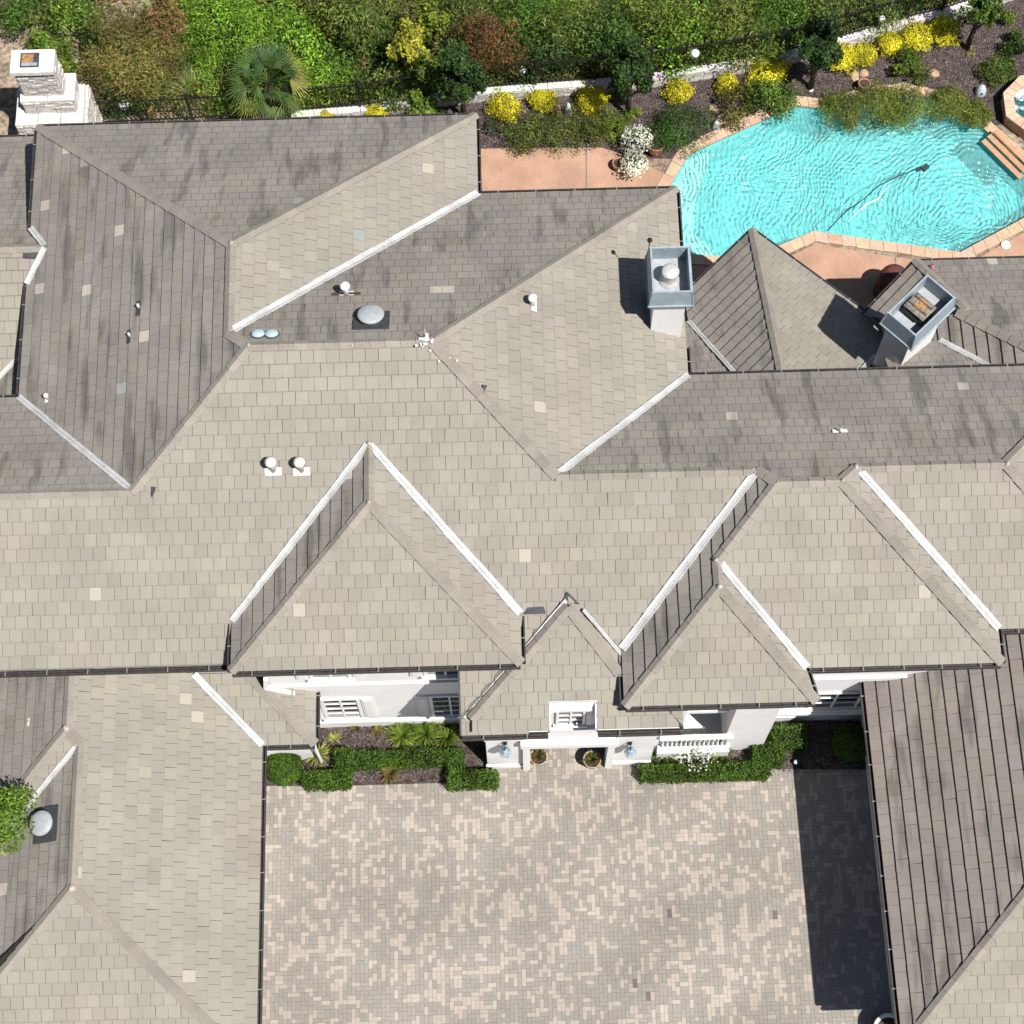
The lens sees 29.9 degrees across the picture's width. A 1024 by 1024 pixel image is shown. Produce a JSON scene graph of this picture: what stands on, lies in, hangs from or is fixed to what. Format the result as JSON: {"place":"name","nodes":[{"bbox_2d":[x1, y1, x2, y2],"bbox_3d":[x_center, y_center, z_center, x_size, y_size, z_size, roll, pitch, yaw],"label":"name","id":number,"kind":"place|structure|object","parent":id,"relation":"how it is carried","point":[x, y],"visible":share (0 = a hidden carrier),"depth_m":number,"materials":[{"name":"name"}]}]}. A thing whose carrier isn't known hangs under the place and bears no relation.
{"place":"outdoors","nodes":[
{"label":"outdoors","id":0,"kind":"place"},
{"bbox_2d":[0,0,1023,264],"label":"ground","id":1,"kind":"structure","parent":0,"point":[8,96],"depth_m":53.66,"materials":[{"name":"green plant"}]},
{"bbox_2d":[0,783,38,855],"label":"overhanging tree","id":2,"kind":"object","parent":1,"relation":"on","point":[8,798],"visible":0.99,"depth_m":40.26,"materials":[{"name":"green plant"}]},
{"bbox_2d":[0,0,46,41],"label":"wild bush","id":3,"kind":"object","parent":1,"relation":"on","point":[22,25],"visible":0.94,"depth_m":53.18,"materials":[{"name":"green plant"}]},
{"bbox_2d":[24,24,78,62],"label":"shrub","id":4,"kind":"object","parent":1,"relation":"on","point":[49,42],"visible":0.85,"depth_m":53.17,"materials":[{"name":"green plant"}]},
{"bbox_2d":[10,49,104,133],"bbox_3d":[-12.144,-10.377,50.847,2.080,4.135,1.997,-2,70,0],"label":"outdoor fireplace","id":5,"kind":"object","parent":1,"relation":"on","point":[49,91],"visible":0.51,"depth_m":50.15,"materials":[{"name":"stone"}]},
{"bbox_2d":[38,0,112,42],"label":"wild bush","id":6,"kind":"object","parent":1,"relation":"on","point":[65,13],"visible":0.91,"depth_m":53.07,"materials":[{"name":"green plant"}]},
{"bbox_2d":[76,0,196,112],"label":"bush","id":7,"kind":"object","parent":1,"relation":"on","point":[133,46],"visible":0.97,"depth_m":51.14,"materials":[{"name":"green plant"}]},
{"bbox_2d":[0,672,322,1023],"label":"garage wing","id":8,"kind":"structure","parent":1,"relation":"on","point":[134,893],"depth_m":41.65,"materials":[{"name":"beige tile"}]},
{"bbox_2d":[29,805,57,844],"bbox_3d":[-10.069,6.717,41.236,0.620,0.476,0.780,-2,70,0],"label":"attic fan","id":9,"kind":"object","parent":8,"relation":"on","point":[45,819],"visible":0.94,"depth_m":41.11},
{"bbox_2d":[138,0,187,70],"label":"tree","id":10,"kind":"object","parent":1,"relation":"on","point":[163,4],"visible":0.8,"depth_m":51.41,"materials":[{"name":"green plant"}]},
{"bbox_2d":[157,60,223,119],"bbox_3d":[-8.891,-11.805,52.966,2.078,1.107,2.137,-2,70,0],"label":"shrub","id":11,"kind":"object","parent":1,"relation":"on","point":[191,90],"depth_m":53.07,"materials":[{"name":"green plant"}]},
{"bbox_2d":[0,112,1023,769],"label":"house","id":12,"kind":"structure","parent":1,"relation":"on","point":[598,512],"depth_m":41.12,"materials":[{"name":"tile"}]},
{"bbox_2d":[320,697,367,722],"bbox_3d":[-4.027,4.694,45.559,1.050,1.880,0.150,-2,70,0],"label":"window","id":13,"kind":"structure","parent":12,"relation":"in","point":[337,709],"depth_m":45.69,"materials":[{"name":"white paint"}]},
{"bbox_2d":[352,304,389,329],"bbox_3d":[-3.002,-4.135,40.840,0.780,0.479,0.630,-2,70,0],"label":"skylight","id":14,"kind":"object","parent":12,"relation":"on","point":[371,316],"visible":1,"depth_m":40.69},
{"bbox_2d":[428,694,458,719],"bbox_3d":[-1.463,4.616,45.539,1.080,1.930,0.150,-2,70,0],"label":"window","id":15,"kind":"structure","parent":12,"relation":"in","point":[442,706],"depth_m":45.55,"materials":[{"name":"white paint"}]},
{"bbox_2d":[553,712,586,728],"bbox_3d":[1.296,4.557,42.334,0.750,1.240,0.140,-2,70,0],"label":"window","id":16,"kind":"structure","parent":12,"relation":"in","point":[565,719],"depth_m":42.52,"materials":[{"name":"white paint"}]},
{"bbox_2d":[645,238,693,336],"bbox_3d":[3.464,-4.844,42.786,1.015,3.130,1.275,-2,70,0],"label":"chimney","id":17,"kind":"object","parent":12,"relation":"on","point":[669,285],"visible":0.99,"depth_m":42.01,"materials":[{"name":"white paint"}]},
{"bbox_2d":[777,691,861,715],"bbox_3d":[7.658,4.526,45.494,2.600,1.610,0.190,-2,70,0],"label":"window","id":18,"kind":"structure","parent":12,"relation":"in","point":[832,702],"depth_m":46.02,"materials":[{"name":"white paint"}]},
{"bbox_2d":[405,0,1023,158],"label":"planting bed","id":19,"kind":"object","parent":1,"relation":"on","point":[667,154],"visible":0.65,"depth_m":53.41,"materials":[{"name":"brown soil"}]},
{"bbox_2d":[405,88,445,113],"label":"shrub","id":20,"kind":"object","parent":19,"relation":"on","point":[420,103],"visible":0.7,"depth_m":52.58,"materials":[{"name":"green plant"}]},
{"bbox_2d":[433,38,489,112],"bbox_3d":[-1.328,-11.534,51.477,1.495,3.592,1.418,37,74,13],"label":"tree","id":21,"kind":"object","parent":19,"relation":"on","point":[461,68],"visible":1,"depth_m":50.78,"materials":[{"name":"green plant"}]},
{"bbox_2d":[484,88,525,123],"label":"golden shrub","id":22,"kind":"object","parent":19,"relation":"on","point":[504,112],"visible":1,"depth_m":52.76,"materials":[{"name":"yellow plant"}]},
{"bbox_2d":[497,107,545,156],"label":"juniper","id":23,"kind":"object","parent":19,"relation":"on","point":[523,133],"visible":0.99,"depth_m":52.40,"materials":[{"name":"green plant"}]},
{"bbox_2d":[523,87,556,114],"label":"golden shrub","id":24,"kind":"object","parent":19,"relation":"on","point":[539,99],"visible":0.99,"depth_m":52.88,"materials":[{"name":"yellow plant"}]},
{"bbox_2d":[525,97,585,157],"bbox_3d":[1.223,-10.562,52.519,1.682,0.938,1.543,39,74,13],"label":"juniper","id":25,"kind":"object","parent":19,"relation":"on","point":[554,132],"visible":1,"depth_m":52.42,"materials":[{"name":"green plant"}]},
{"bbox_2d":[556,99,613,154],"bbox_3d":[1.940,-10.508,52.509,1.474,0.908,1.512,26,72,10],"label":"juniper","id":26,"kind":"object","parent":19,"relation":"on","point":[595,129],"visible":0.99,"depth_m":52.44,"materials":[{"name":"green plant"}]},
{"bbox_2d":[571,82,610,117],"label":"golden shrub","id":27,"kind":"object","parent":19,"relation":"on","point":[596,95],"visible":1,"depth_m":52.82,"materials":[{"name":"yellow plant"}]},
{"bbox_2d":[598,103,632,145],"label":"juniper","id":28,"kind":"object","parent":19,"relation":"on","point":[621,122],"visible":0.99,"depth_m":52.45,"materials":[{"name":"green plant"}]},
{"bbox_2d":[607,35,654,117],"bbox_3d":[3.101,-11.706,51.484,1.446,3.629,1.266,-37,73,-12],"label":"tree","id":29,"kind":"object","parent":19,"relation":"on","point":[634,65],"visible":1,"depth_m":50.83,"materials":[{"name":"green plant"}]},
{"bbox_2d":[647,135,664,156],"bbox_3d":[3.930,-9.989,52.512,0.509,0.460,0.509,-2,70,0],"label":"plant pot","id":30,"kind":"object","parent":19,"relation":"on","point":[653,152],"visible":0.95,"depth_m":52.34,"materials":[{"name":"ceramic"}]},
{"bbox_2d":[621,124,656,155],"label":"flowering plant","id":31,"kind":"object","parent":30,"relation":"in","point":[633,136],"visible":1,"depth_m":52.00,"materials":[{"name":"white plant"}]},
{"bbox_2d":[313,0,1023,782],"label":"mulch chips","id":32,"kind":"object","parent":19,"relation":"on","point":[817,94],"visible":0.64,"depth_m":53.27,"materials":[{"name":"brown wood"}]},
{"bbox_2d":[660,77,695,104],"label":"golden shrub","id":33,"kind":"object","parent":19,"relation":"on","point":[682,88],"visible":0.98,"depth_m":52.98,"materials":[{"name":"yellow plant"}]},
{"bbox_2d":[642,98,719,158],"bbox_3d":[4.616,-10.586,52.401,2.234,1.123,1.953,-2,70,0],"label":"juniper","id":34,"kind":"object","parent":19,"relation":"on","point":[665,133],"visible":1,"depth_m":52.23,"materials":[{"name":"green plant"}]},
{"bbox_2d":[715,80,752,129],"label":"shrub","id":35,"kind":"object","parent":19,"relation":"on","point":[735,93],"visible":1,"depth_m":52.72,"materials":[{"name":"green plant"}]},
{"bbox_2d":[743,52,791,87],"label":"golden shrub","id":36,"kind":"object","parent":19,"relation":"on","point":[773,69],"visible":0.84,"depth_m":53.01,"materials":[{"name":"yellow plant"}]},
{"bbox_2d":[736,73,805,122],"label":"shrub","id":37,"kind":"object","parent":19,"relation":"on","point":[772,90],"visible":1,"depth_m":52.53,"materials":[{"name":"green plant"}]},
{"bbox_2d":[797,12,843,89],"bbox_3d":[8.342,-12.379,51.928,1.270,3.181,1.259,17,71,7],"label":"tree","id":38,"kind":"object","parent":19,"relation":"on","point":[817,51],"visible":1,"depth_m":51.18,"materials":[{"name":"green plant"}]},
{"bbox_2d":[813,87,869,133],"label":"juniper","id":39,"kind":"object","parent":19,"relation":"on","point":[848,116],"visible":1,"depth_m":52.67,"materials":[{"name":"green plant"}]},
{"bbox_2d":[848,41,878,66],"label":"golden shrub","id":40,"kind":"object","parent":19,"relation":"on","point":[868,55],"visible":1,"depth_m":53.32,"materials":[{"name":"yellow plant"}]},
{"bbox_2d":[848,75,913,131],"bbox_3d":[10.110,-11.237,52.749,1.858,0.838,1.876,-2,70,0],"label":"juniper","id":41,"kind":"object","parent":19,"relation":"on","point":[875,96],"visible":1,"depth_m":52.59,"materials":[{"name":"green plant"}]},
{"bbox_2d":[875,31,903,58],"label":"golden shrub","id":42,"kind":"object","parent":19,"relation":"on","point":[889,41],"visible":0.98,"depth_m":53.52,"materials":[{"name":"yellow plant"}]},
{"bbox_2d":[878,78,932,136],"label":"juniper","id":43,"kind":"object","parent":19,"relation":"on","point":[920,104],"visible":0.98,"depth_m":52.69,"materials":[{"name":"green plant"}]},
{"bbox_2d":[888,43,923,79],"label":"shrub","id":44,"kind":"object","parent":19,"relation":"on","point":[909,61],"visible":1,"depth_m":53.18,"materials":[{"name":"green plant"}]},
{"bbox_2d":[899,20,935,52],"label":"golden shrub","id":45,"kind":"object","parent":19,"relation":"on","point":[922,41],"visible":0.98,"depth_m":53.46,"materials":[{"name":"yellow plant"}]},
{"bbox_2d":[925,14,959,47],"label":"golden shrub","id":46,"kind":"object","parent":19,"relation":"on","point":[941,20],"visible":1,"depth_m":53.52,"materials":[{"name":"yellow plant"}]},
{"bbox_2d":[922,82,970,125],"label":"juniper","id":47,"kind":"object","parent":19,"relation":"on","point":[951,99],"visible":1,"depth_m":52.76,"materials":[{"name":"green plant"}]},
{"bbox_2d":[954,96,993,128],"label":"juniper","id":48,"kind":"object","parent":19,"relation":"on","point":[977,112],"visible":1,"depth_m":52.67,"materials":[{"name":"green plant"}]},
{"bbox_2d":[955,0,1002,50],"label":"tree","id":49,"kind":"object","parent":19,"relation":"on","point":[981,10],"visible":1,"depth_m":51.96,"materials":[{"name":"green plant"}]},
{"bbox_2d":[976,49,1019,88],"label":"shrub","id":50,"kind":"object","parent":19,"relation":"on","point":[992,66],"visible":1,"depth_m":53.22,"materials":[{"name":"green plant"}]},
{"bbox_2d":[981,75,1023,179],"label":"spa","id":51,"kind":"object","parent":19,"relation":"on","point":[1013,120],"visible":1,"depth_m":52.55,"materials":[{"name":"stone"}]},
{"bbox_2d":[998,28,1023,57],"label":"shrub","id":52,"kind":"object","parent":19,"relation":"on","point":[1016,47],"visible":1,"depth_m":53.39,"materials":[{"name":"green plant"}]},
{"bbox_2d":[481,148,1023,321],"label":"pool deck","id":53,"kind":"structure","parent":1,"relation":"on","point":[853,275],"depth_m":52.41,"materials":[{"name":"ceramic"}]},
{"bbox_2d":[635,154,647,165],"bbox_3d":[3.533,-9.578,52.479,0.360,0.240,0.360,-2,70,0],"label":"plant pot","id":54,"kind":"object","parent":53,"relation":"on","point":[642,161],"visible":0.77,"depth_m":52.38,"materials":[{"name":"ceramic"}]},
{"bbox_2d":[618,151,648,177],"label":"flowering plant","id":55,"kind":"object","parent":54,"relation":"on","point":[630,167],"visible":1,"depth_m":51.92,"materials":[{"name":"white plant"}]},
{"bbox_2d":[685,227,882,371],"bbox_3d":[6.668,-4.318,47.550,5.313,5.783,5.728,-2,70,0],"label":"poolside bay","id":56,"kind":"object","parent":53,"relation":"on","point":[762,301],"visible":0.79,"depth_m":46.36,"materials":[{"name":"tile"}]},
{"bbox_2d":[873,264,903,297],"bbox_3d":[10.051,-6.053,50.665,0.840,1.060,0.840,-2,70,0],"label":"covered grill","id":57,"kind":"object","parent":53,"relation":"on","point":[888,274],"visible":0.48,"depth_m":50.28,"materials":[{"name":"red fabric"}]},
{"bbox_2d":[862,256,1023,366],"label":"poolside bay","id":58,"kind":"object","parent":53,"relation":"on","point":[982,322],"visible":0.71,"depth_m":45.53,"materials":[{"name":"tile"}]},
{"bbox_2d":[872,274,955,366],"bbox_3d":[9.235,-4.002,44.866,1.511,3.752,0.985,-43,75,-14],"label":"chimney","id":59,"kind":"object","parent":58,"relation":"on","point":[916,315],"visible":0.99,"depth_m":43.44,"materials":[{"name":"white paint"}]},
{"bbox_2d":[657,82,1023,265],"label":"pool coping","id":60,"kind":"object","parent":1,"relation":"on","point":[812,237],"visible":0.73,"depth_m":51.73,"materials":[{"name":"stone"}]},
{"bbox_2d":[670,94,1023,255],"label":"pool","id":61,"kind":"structure","parent":1,"relation":"in","point":[803,171],"depth_m":53.65,"materials":[{"name":"liquid"}]},
{"bbox_2d":[859,629,1023,1023],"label":"garage wing","id":62,"kind":"structure","parent":1,"relation":"on","point":[944,759],"depth_m":41.97,"materials":[{"name":"grey tile"}]},
{"bbox_2d":[262,719,891,1023],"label":"courtyard","id":63,"kind":"structure","parent":0,"point":[563,886],"depth_m":45.61,"materials":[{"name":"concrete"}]},
{"bbox_2d":[267,724,489,785],"bbox_3d":[-3.291,5.896,46.905,5.506,0.001,1.694,-2,70,0],"label":"planting bed","id":64,"kind":"object","parent":63,"relation":"on","point":[426,774],"visible":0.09,"depth_m":46.86,"materials":[{"name":"brown soil"}]},
{"bbox_2d":[267,753,303,787],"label":"ball shrub","id":65,"kind":"object","parent":64,"relation":"on","point":[284,769],"visible":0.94,"depth_m":46.06,"materials":[{"name":"green plant"}]},
{"bbox_2d":[300,746,501,793],"bbox_3d":[-2.696,6.242,46.437,4.872,0.718,1.220,-2,70,0],"label":"box hedge","id":66,"kind":"object","parent":64,"relation":"on","point":[347,761],"visible":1,"depth_m":46.31,"materials":[{"name":"green plant"}]},
{"bbox_2d":[384,723,421,750],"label":"lily plant","id":67,"kind":"object","parent":64,"relation":"on","point":[398,736],"visible":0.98,"depth_m":46.85,"materials":[{"name":"green plant"}]},
{"bbox_2d":[428,723,467,751],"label":"lily plant","id":68,"kind":"object","parent":64,"relation":"on","point":[448,735],"visible":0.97,"depth_m":46.86,"materials":[{"name":"green plant"}]},
{"bbox_2d":[649,721,865,782],"bbox_3d":[6.214,5.839,46.844,5.827,0.001,1.495,-2,70,0],"label":"planting bed","id":69,"kind":"object","parent":63,"relation":"on","point":[826,744],"visible":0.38,"depth_m":46.80,"materials":[{"name":"brown soil"}]},
{"bbox_2d":[656,734,732,758],"bbox_3d":[4.370,5.611,46.052,1.730,1.700,0.240,-2,70,0],"label":"balustrade","id":70,"kind":"object","parent":69,"relation":"on","point":[721,748],"visible":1,"depth_m":46.10,"materials":[{"name":"white paint"}]},
{"bbox_2d":[637,722,808,784],"bbox_3d":[5.121,5.878,46.515,4.229,0.703,1.443,-2,70,0],"label":"box hedge","id":71,"kind":"object","parent":69,"relation":"on","point":[766,756],"visible":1,"depth_m":46.27,"materials":[{"name":"green plant"}]},
{"bbox_2d":[831,723,865,762],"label":"ball shrub","id":72,"kind":"object","parent":69,"relation":"on","point":[848,741],"visible":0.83,"depth_m":46.17,"materials":[{"name":"green plant"}]},
{"bbox_2d":[205,0,952,119],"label":"wild ground","id":73,"kind":"structure","parent":0,"point":[366,65],"depth_m":54.04,"materials":[{"name":"green plant"}]},
{"bbox_2d":[187,35,234,95],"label":"wild bush","id":74,"kind":"object","parent":73,"relation":"on","point":[207,57],"visible":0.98,"depth_m":52.94,"materials":[{"name":"green plant"}]},
{"bbox_2d":[176,0,262,59],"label":"wild bush","id":75,"kind":"object","parent":73,"relation":"on","point":[207,22],"visible":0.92,"depth_m":52.92,"materials":[{"name":"green plant"}]},
{"bbox_2d":[209,0,293,65],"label":"wild bush","id":76,"kind":"object","parent":73,"relation":"on","point":[258,27],"visible":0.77,"depth_m":52.91,"materials":[{"name":"green plant"}]},
{"bbox_2d":[223,36,312,117],"bbox_3d":[-6.588,-11.446,52.073,2.549,2.494,2.690,-2,70,0],"label":"fan palm","id":77,"kind":"object","parent":73,"relation":"on","point":[293,104],"visible":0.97,"depth_m":51.43,"materials":[{"name":"green plant"}]},
{"bbox_2d":[257,2,336,81],"bbox_3d":[-5.960,-12.977,53.035,2.254,1.768,2.424,12,70,5],"label":"wild bush","id":78,"kind":"object","parent":73,"relation":"on","point":[303,34],"visible":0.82,"depth_m":52.73,"materials":[{"name":"green plant"}]},
{"bbox_2d":[278,41,363,104],"bbox_3d":[-5.267,-12.025,52.880,2.396,1.386,2.202,-2,70,0],"label":"wild bush","id":79,"kind":"object","parent":73,"relation":"on","point":[314,70],"visible":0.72,"depth_m":52.60,"materials":[{"name":"green plant"}]},
{"bbox_2d":[306,0,373,49],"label":"wild bush","id":80,"kind":"object","parent":73,"relation":"on","point":[330,30],"visible":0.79,"depth_m":52.68,"materials":[{"name":"green plant"}]},
{"bbox_2d":[317,0,396,73],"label":"wild bush","id":81,"kind":"object","parent":73,"relation":"on","point":[368,18],"visible":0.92,"depth_m":52.40,"materials":[{"name":"green plant"}]},
{"bbox_2d":[352,60,413,113],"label":"wild bush","id":82,"kind":"object","parent":73,"relation":"on","point":[393,98],"visible":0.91,"depth_m":52.65,"materials":[{"name":"green plant"}]},
{"bbox_2d":[386,16,428,88],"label":"tree","id":83,"kind":"object","parent":73,"relation":"on","point":[408,46],"visible":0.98,"depth_m":51.55,"materials":[{"name":"yellow plant"}]},
{"bbox_2d":[406,52,438,95],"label":"tree","id":84,"kind":"object","parent":73,"relation":"on","point":[422,73],"visible":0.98,"depth_m":51.66,"materials":[{"name":"green plant"}]},
{"bbox_2d":[414,0,451,56],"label":"tree","id":85,"kind":"object","parent":73,"relation":"on","point":[428,16],"visible":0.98,"depth_m":51.98,"materials":[{"name":"green plant"}]},
{"bbox_2d":[437,0,489,42],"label":"wild bush","id":86,"kind":"object","parent":73,"relation":"on","point":[457,12],"visible":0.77,"depth_m":52.88,"materials":[{"name":"green plant"}]},
{"bbox_2d":[0,0,960,119],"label":"undergrowth","id":87,"kind":"object","parent":73,"relation":"on","point":[391,15],"visible":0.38,"depth_m":53.53,"materials":[{"name":"green plant"}]},
{"bbox_2d":[449,8,530,80],"bbox_3d":[-0.696,-12.761,52.292,1.982,2.912,2.263,-22,71,-7],"label":"red bush","id":88,"kind":"object","parent":73,"relation":"on","point":[486,39],"visible":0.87,"depth_m":51.68,"materials":[{"name":"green plant"}]},
{"bbox_2d":[489,0,567,60],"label":"wild bush","id":89,"kind":"object","parent":73,"relation":"on","point":[529,14],"visible":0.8,"depth_m":52.48,"materials":[{"name":"green plant"}]},
{"bbox_2d":[508,20,575,91],"bbox_3d":[0.835,-12.615,52.774,1.920,1.889,1.798,-2,70,0],"label":"wild bush","id":90,"kind":"object","parent":73,"relation":"on","point":[537,51],"visible":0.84,"depth_m":52.57,"materials":[{"name":"green plant"}]},
{"bbox_2d":[523,0,620,66],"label":"wild bush","id":91,"kind":"object","parent":73,"relation":"on","point":[570,39],"visible":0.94,"depth_m":52.27,"materials":[{"name":"green plant"}]},
{"bbox_2d":[568,0,641,75],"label":"wild bush","id":92,"kind":"object","parent":73,"relation":"on","point":[609,40],"visible":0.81,"depth_m":52.38,"materials":[{"name":"green plant"}]},
{"bbox_2d":[604,0,684,57],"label":"wild bush","id":93,"kind":"object","parent":73,"relation":"on","point":[651,12],"visible":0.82,"depth_m":52.75,"materials":[{"name":"green plant"}]},
{"bbox_2d":[291,0,1012,116],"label":"retaining wall","id":94,"kind":"structure","parent":73,"relation":"on","point":[572,87],"depth_m":53.17,"materials":[{"name":"stone"}]},
{"bbox_2d":[96,0,966,121],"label":"iron fence","id":95,"kind":"object","parent":94,"relation":"on","point":[535,63],"visible":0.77,"depth_m":52.44,"materials":[{"name":"black metal"}]},
{"bbox_2d":[646,18,701,81],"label":"wild bush","id":96,"kind":"object","parent":73,"relation":"on","point":[674,61],"visible":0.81,"depth_m":52.75,"materials":[{"name":"green plant"}]},
{"bbox_2d":[653,0,729,77],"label":"wild bush","id":97,"kind":"object","parent":73,"relation":"on","point":[687,20],"visible":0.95,"depth_m":52.57,"materials":[{"name":"green plant"}]},
{"bbox_2d":[696,25,743,76],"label":"wild bush","id":98,"kind":"object","parent":73,"relation":"on","point":[721,49],"visible":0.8,"depth_m":53.01,"materials":[{"name":"green plant"}]},
{"bbox_2d":[691,0,766,63],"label":"wild bush","id":99,"kind":"object","parent":73,"relation":"on","point":[735,23],"visible":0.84,"depth_m":52.68,"materials":[{"name":"green plant"}]},
{"bbox_2d":[727,10,794,70],"bbox_3d":[6.838,-13.058,53.009,1.917,1.664,1.942,-2,70,0],"label":"wild bush","id":100,"kind":"object","parent":73,"relation":"on","point":[768,47],"visible":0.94,"depth_m":52.73,"materials":[{"name":"green plant"}]},
{"bbox_2d":[741,0,816,54],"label":"wild bush","id":101,"kind":"object","parent":73,"relation":"on","point":[790,18],"visible":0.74,"depth_m":53.04,"materials":[{"name":"green plant"}]},
{"bbox_2d":[796,0,863,38],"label":"wild bush","id":102,"kind":"object","parent":73,"relation":"on","point":[821,8],"visible":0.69,"depth_m":52.93,"materials":[{"name":"green plant"}]},
{"bbox_2d":[844,0,920,46],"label":"wild bush","id":103,"kind":"object","parent":73,"relation":"on","point":[867,13],"visible":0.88,"depth_m":53.13,"materials":[{"name":"green plant"}]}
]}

